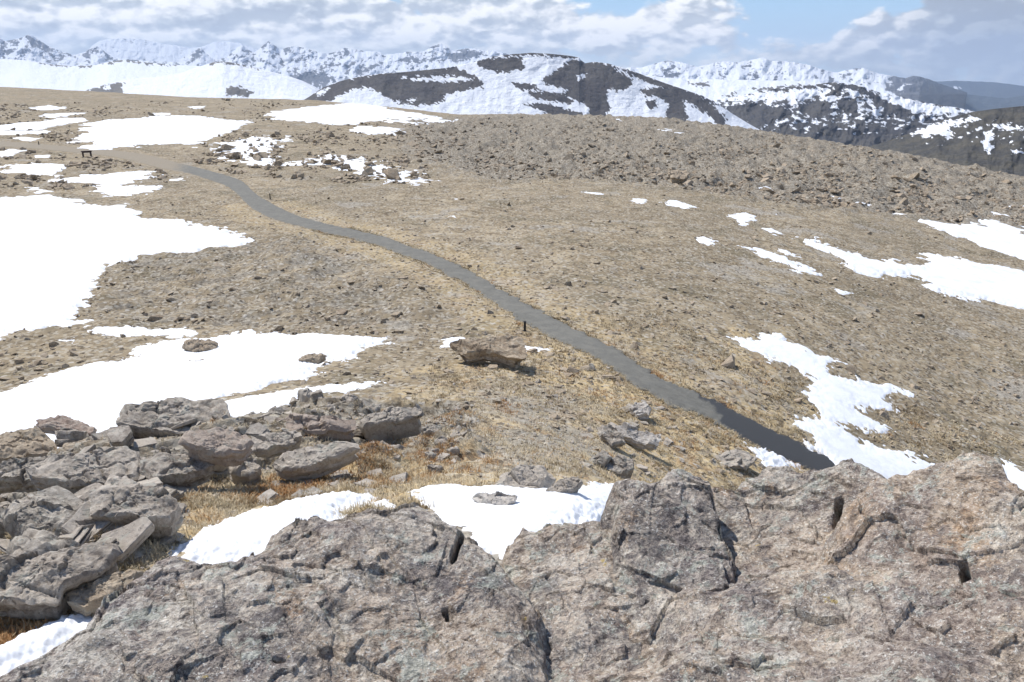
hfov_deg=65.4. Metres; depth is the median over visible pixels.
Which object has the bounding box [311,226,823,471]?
grass
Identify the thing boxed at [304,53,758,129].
mountain
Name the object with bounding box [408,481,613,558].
snow patch
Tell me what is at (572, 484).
boulder
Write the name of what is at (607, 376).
field stone
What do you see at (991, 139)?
hills
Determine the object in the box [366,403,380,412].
ledge rubble
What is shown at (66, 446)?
rock slab
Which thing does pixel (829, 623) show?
outcrop boulder
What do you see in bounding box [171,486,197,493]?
slab fragment
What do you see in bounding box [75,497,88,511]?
slab fragment
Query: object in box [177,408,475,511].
grass
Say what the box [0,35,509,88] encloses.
mountains
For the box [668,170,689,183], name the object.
boulder
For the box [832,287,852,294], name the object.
snow remnant
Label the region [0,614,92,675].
snow patch
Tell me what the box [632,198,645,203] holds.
snow remnant
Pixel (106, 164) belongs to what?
tundra rubble
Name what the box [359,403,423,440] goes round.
rock slab
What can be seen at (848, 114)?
hills
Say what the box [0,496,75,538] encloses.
boulder
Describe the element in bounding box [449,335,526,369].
field boulder
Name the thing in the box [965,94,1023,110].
distant ridge
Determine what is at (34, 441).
rock slab
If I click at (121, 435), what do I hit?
slab fragment
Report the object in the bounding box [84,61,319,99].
hills
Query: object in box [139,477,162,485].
slab fragment
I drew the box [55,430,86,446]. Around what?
slab fragment
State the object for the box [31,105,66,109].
snow strip
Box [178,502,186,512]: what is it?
slab fragment
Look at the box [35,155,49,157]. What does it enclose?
snow strip
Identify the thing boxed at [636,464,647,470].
grass stone
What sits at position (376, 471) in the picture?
stone
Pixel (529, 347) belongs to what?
snow remnant
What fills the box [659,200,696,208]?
snow remnant
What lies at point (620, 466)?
rock slab
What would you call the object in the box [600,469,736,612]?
outcrop boulder
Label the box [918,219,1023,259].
snow patch
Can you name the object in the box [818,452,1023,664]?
outcrop boulder
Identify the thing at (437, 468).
rubble stone
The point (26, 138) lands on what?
snow strip
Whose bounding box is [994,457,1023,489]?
snow patch
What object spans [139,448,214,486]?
rock slab
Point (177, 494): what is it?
slab fragment
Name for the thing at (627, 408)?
grass stone
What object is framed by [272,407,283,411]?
ledge rubble
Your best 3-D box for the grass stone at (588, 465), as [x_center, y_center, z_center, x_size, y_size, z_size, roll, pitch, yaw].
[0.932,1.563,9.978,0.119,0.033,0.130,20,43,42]
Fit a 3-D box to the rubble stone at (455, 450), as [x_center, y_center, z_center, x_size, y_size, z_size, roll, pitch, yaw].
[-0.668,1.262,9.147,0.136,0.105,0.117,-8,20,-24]
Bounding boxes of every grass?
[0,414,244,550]
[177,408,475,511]
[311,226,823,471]
[422,309,1022,461]
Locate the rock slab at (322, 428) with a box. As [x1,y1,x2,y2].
[276,413,356,441]
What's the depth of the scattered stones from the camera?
28.54 m
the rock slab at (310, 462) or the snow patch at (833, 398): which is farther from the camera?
the snow patch at (833, 398)
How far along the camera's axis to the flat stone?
6.11 m
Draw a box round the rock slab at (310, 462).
[272,441,359,481]
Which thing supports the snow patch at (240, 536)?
on the ground at (558, 211)
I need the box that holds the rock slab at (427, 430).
[421,424,442,436]
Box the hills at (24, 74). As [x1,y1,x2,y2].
[0,59,199,90]
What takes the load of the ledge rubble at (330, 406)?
on the ground at (558, 211)
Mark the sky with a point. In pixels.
(934, 40)
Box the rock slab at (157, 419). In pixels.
[116,397,230,438]
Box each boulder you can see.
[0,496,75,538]
[0,502,550,681]
[88,485,183,541]
[227,457,261,485]
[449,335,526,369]
[494,464,555,488]
[500,520,642,678]
[546,476,582,493]
[549,564,1023,681]
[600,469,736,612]
[630,402,651,420]
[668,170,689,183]
[712,458,887,583]
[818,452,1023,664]
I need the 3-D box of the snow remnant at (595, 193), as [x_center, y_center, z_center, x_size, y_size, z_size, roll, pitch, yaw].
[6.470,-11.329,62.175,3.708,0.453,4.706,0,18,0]
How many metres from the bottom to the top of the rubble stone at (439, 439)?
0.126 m
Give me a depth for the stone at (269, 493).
6.97 m
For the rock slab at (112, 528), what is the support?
on the ground at (558, 211)
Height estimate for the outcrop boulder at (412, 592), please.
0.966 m
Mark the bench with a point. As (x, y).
(83, 152)
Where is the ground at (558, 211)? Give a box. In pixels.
[0,87,1023,633]
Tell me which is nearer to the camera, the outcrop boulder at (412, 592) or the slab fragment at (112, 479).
the outcrop boulder at (412, 592)
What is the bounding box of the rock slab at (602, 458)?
[588,450,611,467]
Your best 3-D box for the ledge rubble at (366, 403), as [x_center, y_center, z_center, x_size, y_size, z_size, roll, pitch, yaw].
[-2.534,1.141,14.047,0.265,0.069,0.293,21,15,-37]
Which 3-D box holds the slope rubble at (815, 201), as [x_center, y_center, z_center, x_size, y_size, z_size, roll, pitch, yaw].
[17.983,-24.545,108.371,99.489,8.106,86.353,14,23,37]
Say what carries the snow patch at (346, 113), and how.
on the ground at (558, 211)
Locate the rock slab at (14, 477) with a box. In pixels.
[0,456,48,493]
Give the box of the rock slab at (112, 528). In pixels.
[100,525,122,536]
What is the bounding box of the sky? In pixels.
[0,0,1023,85]
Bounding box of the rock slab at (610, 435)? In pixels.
[597,424,625,447]
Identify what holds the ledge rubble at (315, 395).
on the ground at (558, 211)
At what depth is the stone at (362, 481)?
7.40 m
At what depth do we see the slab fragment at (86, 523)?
5.45 m
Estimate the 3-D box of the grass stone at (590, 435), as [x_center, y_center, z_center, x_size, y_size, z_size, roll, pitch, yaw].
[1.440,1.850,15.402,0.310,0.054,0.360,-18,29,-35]
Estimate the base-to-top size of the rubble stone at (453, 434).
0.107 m
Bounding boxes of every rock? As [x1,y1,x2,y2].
[182,339,217,351]
[298,353,326,363]
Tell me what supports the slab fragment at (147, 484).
on the ground at (558, 211)
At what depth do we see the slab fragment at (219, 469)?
8.44 m
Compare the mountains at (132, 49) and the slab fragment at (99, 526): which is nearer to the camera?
the slab fragment at (99, 526)
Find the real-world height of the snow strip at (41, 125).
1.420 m
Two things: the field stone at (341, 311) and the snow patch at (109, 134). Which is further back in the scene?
the snow patch at (109, 134)
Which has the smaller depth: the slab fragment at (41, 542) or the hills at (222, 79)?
the slab fragment at (41, 542)
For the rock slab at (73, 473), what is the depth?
7.13 m
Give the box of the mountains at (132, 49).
[88,38,256,61]
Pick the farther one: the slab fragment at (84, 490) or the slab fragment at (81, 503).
the slab fragment at (84, 490)
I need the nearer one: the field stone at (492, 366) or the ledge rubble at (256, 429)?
the ledge rubble at (256, 429)
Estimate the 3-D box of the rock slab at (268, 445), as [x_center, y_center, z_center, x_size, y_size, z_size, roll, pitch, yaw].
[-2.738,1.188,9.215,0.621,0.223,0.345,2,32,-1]
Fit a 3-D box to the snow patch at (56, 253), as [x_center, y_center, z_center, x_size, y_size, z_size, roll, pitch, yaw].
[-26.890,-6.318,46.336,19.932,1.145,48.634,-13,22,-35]
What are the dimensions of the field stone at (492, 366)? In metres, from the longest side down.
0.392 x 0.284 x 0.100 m
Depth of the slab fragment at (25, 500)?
5.64 m
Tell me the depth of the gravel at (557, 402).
15.07 m
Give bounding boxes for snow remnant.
[439,337,464,347]
[525,346,549,351]
[585,192,603,194]
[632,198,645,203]
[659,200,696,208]
[696,236,718,245]
[727,212,756,221]
[737,221,748,225]
[761,228,781,235]
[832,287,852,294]
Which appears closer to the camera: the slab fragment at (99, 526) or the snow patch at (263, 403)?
the slab fragment at (99, 526)
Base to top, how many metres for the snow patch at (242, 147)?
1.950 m
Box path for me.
[0,141,834,470]
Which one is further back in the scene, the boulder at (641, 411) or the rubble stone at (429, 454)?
the boulder at (641, 411)
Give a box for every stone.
[154,536,173,546]
[173,532,184,538]
[257,489,278,500]
[270,480,285,485]
[302,488,322,495]
[304,486,319,492]
[328,470,348,479]
[336,309,348,314]
[352,478,378,486]
[366,468,382,476]
[389,472,407,484]
[391,311,402,316]
[425,451,435,459]
[427,464,443,472]
[434,435,445,445]
[437,453,449,458]
[447,446,459,454]
[450,431,462,438]
[472,491,517,504]
[487,364,497,369]
[525,381,533,384]
[543,352,553,356]
[580,433,593,438]
[584,463,592,467]
[602,374,616,378]
[621,406,630,411]
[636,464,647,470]
[663,440,670,445]
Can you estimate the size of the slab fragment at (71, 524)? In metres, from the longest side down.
0.494 x 0.367 x 0.104 m
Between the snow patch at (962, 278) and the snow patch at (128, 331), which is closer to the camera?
the snow patch at (128, 331)
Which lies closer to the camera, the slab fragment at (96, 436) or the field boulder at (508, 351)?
the slab fragment at (96, 436)
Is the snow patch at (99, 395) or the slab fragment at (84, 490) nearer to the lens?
the slab fragment at (84, 490)
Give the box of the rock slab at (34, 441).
[0,425,56,462]
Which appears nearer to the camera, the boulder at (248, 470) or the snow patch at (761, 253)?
the boulder at (248, 470)
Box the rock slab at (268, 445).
[251,430,301,458]
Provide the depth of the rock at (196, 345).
23.46 m
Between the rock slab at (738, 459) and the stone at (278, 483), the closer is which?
the stone at (278, 483)
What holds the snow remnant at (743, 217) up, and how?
on the ground at (558, 211)
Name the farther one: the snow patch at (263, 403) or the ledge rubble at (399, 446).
the snow patch at (263, 403)
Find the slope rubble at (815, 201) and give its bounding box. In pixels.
[407,114,1023,225]
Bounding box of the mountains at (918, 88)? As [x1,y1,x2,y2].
[626,58,966,108]
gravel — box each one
[0,396,474,553]
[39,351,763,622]
[474,380,599,473]
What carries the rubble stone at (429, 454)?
on the ground at (558, 211)
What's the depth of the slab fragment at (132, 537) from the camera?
5.36 m
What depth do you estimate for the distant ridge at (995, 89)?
24601.98 m
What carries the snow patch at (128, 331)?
on the ground at (558, 211)
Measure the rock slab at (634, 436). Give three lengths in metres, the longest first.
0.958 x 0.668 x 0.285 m
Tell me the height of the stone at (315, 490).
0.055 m
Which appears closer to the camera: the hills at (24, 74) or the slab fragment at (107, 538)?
the slab fragment at (107, 538)
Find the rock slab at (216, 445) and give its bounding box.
[178,426,253,466]
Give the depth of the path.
27.80 m
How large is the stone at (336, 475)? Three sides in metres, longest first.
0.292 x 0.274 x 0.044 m
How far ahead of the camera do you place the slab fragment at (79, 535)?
5.36 m
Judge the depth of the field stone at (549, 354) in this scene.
24.01 m
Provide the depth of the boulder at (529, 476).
7.18 m
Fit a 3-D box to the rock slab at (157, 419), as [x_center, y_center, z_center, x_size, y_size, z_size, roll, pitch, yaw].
[-4.282,1.079,10.199,1.552,0.433,0.728,-2,34,2]
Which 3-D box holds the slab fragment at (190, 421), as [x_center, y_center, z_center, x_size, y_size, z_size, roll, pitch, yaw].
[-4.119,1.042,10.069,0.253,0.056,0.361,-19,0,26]
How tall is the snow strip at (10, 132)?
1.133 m
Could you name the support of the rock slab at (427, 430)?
on the ground at (558, 211)
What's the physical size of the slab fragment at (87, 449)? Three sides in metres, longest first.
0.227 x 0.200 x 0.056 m
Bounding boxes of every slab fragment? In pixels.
[0,507,7,538]
[0,538,11,552]
[4,493,56,514]
[6,528,79,554]
[36,485,81,509]
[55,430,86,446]
[58,526,91,546]
[60,500,91,534]
[74,483,101,495]
[74,518,95,529]
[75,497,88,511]
[79,487,97,500]
[80,444,95,452]
[85,521,113,542]
[88,431,106,440]
[97,535,119,544]
[101,516,154,564]
[104,474,136,485]
[106,425,133,446]
[113,476,132,484]
[120,482,156,485]
[133,437,156,447]
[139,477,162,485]
[163,484,174,488]
[165,488,183,500]
[170,418,196,429]
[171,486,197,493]
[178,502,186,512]
[213,465,228,475]
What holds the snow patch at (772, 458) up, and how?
on the ground at (558, 211)
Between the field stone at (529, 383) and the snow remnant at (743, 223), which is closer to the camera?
the field stone at (529, 383)
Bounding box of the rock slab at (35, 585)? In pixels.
[0,541,122,620]
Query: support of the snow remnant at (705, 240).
on the ground at (558, 211)
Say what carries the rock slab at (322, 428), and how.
on the ground at (558, 211)
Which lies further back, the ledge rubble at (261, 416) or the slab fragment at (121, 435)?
the ledge rubble at (261, 416)
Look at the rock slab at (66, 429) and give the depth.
11.89 m
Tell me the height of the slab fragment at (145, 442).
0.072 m
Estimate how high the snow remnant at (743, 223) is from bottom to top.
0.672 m
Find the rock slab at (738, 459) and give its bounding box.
[714,449,756,469]
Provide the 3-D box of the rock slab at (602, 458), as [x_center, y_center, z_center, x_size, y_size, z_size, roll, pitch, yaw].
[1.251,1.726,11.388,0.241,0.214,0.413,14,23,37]
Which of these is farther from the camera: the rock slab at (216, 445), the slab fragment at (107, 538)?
the rock slab at (216, 445)
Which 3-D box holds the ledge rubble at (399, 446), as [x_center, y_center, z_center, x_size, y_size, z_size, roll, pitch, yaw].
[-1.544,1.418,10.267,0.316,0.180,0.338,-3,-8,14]
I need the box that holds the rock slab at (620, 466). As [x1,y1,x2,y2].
[605,454,633,478]
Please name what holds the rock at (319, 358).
on the snow patch at (99, 395)
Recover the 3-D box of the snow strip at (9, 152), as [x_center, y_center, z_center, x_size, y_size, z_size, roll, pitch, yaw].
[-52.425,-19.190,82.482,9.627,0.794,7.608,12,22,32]
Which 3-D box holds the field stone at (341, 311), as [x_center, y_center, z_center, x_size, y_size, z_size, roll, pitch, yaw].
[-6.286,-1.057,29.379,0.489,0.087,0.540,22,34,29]
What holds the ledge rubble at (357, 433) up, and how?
on the ground at (558, 211)
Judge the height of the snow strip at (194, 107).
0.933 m
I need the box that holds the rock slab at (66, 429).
[55,427,88,438]
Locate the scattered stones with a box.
[0,107,1023,484]
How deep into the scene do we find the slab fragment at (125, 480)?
6.57 m
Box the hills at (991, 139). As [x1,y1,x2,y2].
[870,106,1023,175]
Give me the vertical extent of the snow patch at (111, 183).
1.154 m
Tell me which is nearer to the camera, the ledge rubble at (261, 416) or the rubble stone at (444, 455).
the rubble stone at (444, 455)
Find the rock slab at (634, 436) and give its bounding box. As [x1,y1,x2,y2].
[615,422,660,450]
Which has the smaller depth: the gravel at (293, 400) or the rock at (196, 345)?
the gravel at (293, 400)
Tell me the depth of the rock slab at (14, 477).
7.83 m
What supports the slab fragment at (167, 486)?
on the ground at (558, 211)
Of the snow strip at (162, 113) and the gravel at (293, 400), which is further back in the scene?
the snow strip at (162, 113)
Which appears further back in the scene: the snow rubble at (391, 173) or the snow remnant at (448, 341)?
the snow rubble at (391, 173)
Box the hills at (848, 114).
[714,82,974,146]
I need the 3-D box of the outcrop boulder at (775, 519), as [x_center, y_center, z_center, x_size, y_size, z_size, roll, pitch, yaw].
[1.066,1.127,3.048,1.431,1.131,1.739,0,18,0]
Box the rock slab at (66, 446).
[62,437,91,450]
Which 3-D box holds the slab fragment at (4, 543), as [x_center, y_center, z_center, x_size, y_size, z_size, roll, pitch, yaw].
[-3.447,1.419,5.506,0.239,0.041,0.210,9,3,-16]
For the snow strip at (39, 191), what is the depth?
61.62 m
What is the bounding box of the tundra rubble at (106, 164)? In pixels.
[0,98,429,189]
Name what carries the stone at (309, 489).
on the ground at (558, 211)
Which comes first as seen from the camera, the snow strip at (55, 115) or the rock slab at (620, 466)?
the rock slab at (620, 466)
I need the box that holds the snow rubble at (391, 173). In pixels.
[215,134,430,182]
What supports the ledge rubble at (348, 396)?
on the ground at (558, 211)
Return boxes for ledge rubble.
[245,422,270,436]
[255,413,269,419]
[264,416,275,421]
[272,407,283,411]
[297,388,312,401]
[310,389,323,401]
[325,403,333,411]
[338,391,357,402]
[353,431,363,436]
[363,400,370,405]
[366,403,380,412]
[389,444,403,450]
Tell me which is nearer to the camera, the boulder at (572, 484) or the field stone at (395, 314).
the boulder at (572, 484)
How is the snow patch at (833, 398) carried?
on the ground at (558, 211)
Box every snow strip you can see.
[0,118,88,129]
[0,130,50,134]
[0,149,26,156]
[13,137,39,140]
[24,187,53,193]
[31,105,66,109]
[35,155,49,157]
[40,113,84,117]
[154,113,170,114]
[190,106,204,108]
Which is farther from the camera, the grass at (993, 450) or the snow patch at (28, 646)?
the grass at (993, 450)
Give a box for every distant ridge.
[936,81,1023,97]
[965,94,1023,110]
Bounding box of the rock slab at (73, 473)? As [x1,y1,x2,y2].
[25,446,145,493]
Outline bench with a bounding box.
[81,151,91,156]
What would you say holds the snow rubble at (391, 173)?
on the snow patch at (242, 147)
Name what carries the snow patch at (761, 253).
on the ground at (558, 211)
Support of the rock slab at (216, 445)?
on the rock slab at (167, 466)
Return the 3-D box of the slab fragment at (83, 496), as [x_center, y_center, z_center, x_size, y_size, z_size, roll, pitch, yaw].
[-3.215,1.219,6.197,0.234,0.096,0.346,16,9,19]
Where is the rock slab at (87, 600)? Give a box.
[68,569,143,617]
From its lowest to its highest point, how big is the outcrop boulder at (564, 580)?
0.830 m
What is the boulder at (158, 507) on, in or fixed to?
on the ground at (558, 211)
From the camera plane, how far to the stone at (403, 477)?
7.65 m
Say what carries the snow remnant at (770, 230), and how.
on the ground at (558, 211)
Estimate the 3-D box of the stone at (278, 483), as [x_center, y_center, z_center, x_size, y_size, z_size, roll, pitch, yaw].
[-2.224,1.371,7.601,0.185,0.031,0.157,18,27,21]
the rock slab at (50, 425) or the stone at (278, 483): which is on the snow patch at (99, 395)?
the rock slab at (50, 425)
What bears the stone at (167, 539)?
on the ground at (558, 211)
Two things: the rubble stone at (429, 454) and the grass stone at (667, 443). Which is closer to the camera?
the rubble stone at (429, 454)
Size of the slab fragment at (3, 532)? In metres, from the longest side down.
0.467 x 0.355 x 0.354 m
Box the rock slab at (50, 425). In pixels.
[36,415,96,435]
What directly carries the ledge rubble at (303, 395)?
on the ground at (558, 211)
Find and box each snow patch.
[0,162,163,196]
[0,194,253,339]
[0,329,394,448]
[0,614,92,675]
[59,325,197,343]
[66,114,253,149]
[168,490,394,564]
[192,135,438,185]
[225,381,385,416]
[264,103,458,135]
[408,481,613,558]
[726,333,934,478]
[737,245,822,275]
[744,441,800,470]
[796,236,1023,308]
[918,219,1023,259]
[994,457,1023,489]
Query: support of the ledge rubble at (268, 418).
on the ground at (558, 211)
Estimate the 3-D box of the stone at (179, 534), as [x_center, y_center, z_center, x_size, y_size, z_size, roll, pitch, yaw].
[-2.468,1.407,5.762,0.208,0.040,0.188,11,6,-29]
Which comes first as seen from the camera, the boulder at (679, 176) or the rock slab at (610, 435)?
the rock slab at (610, 435)

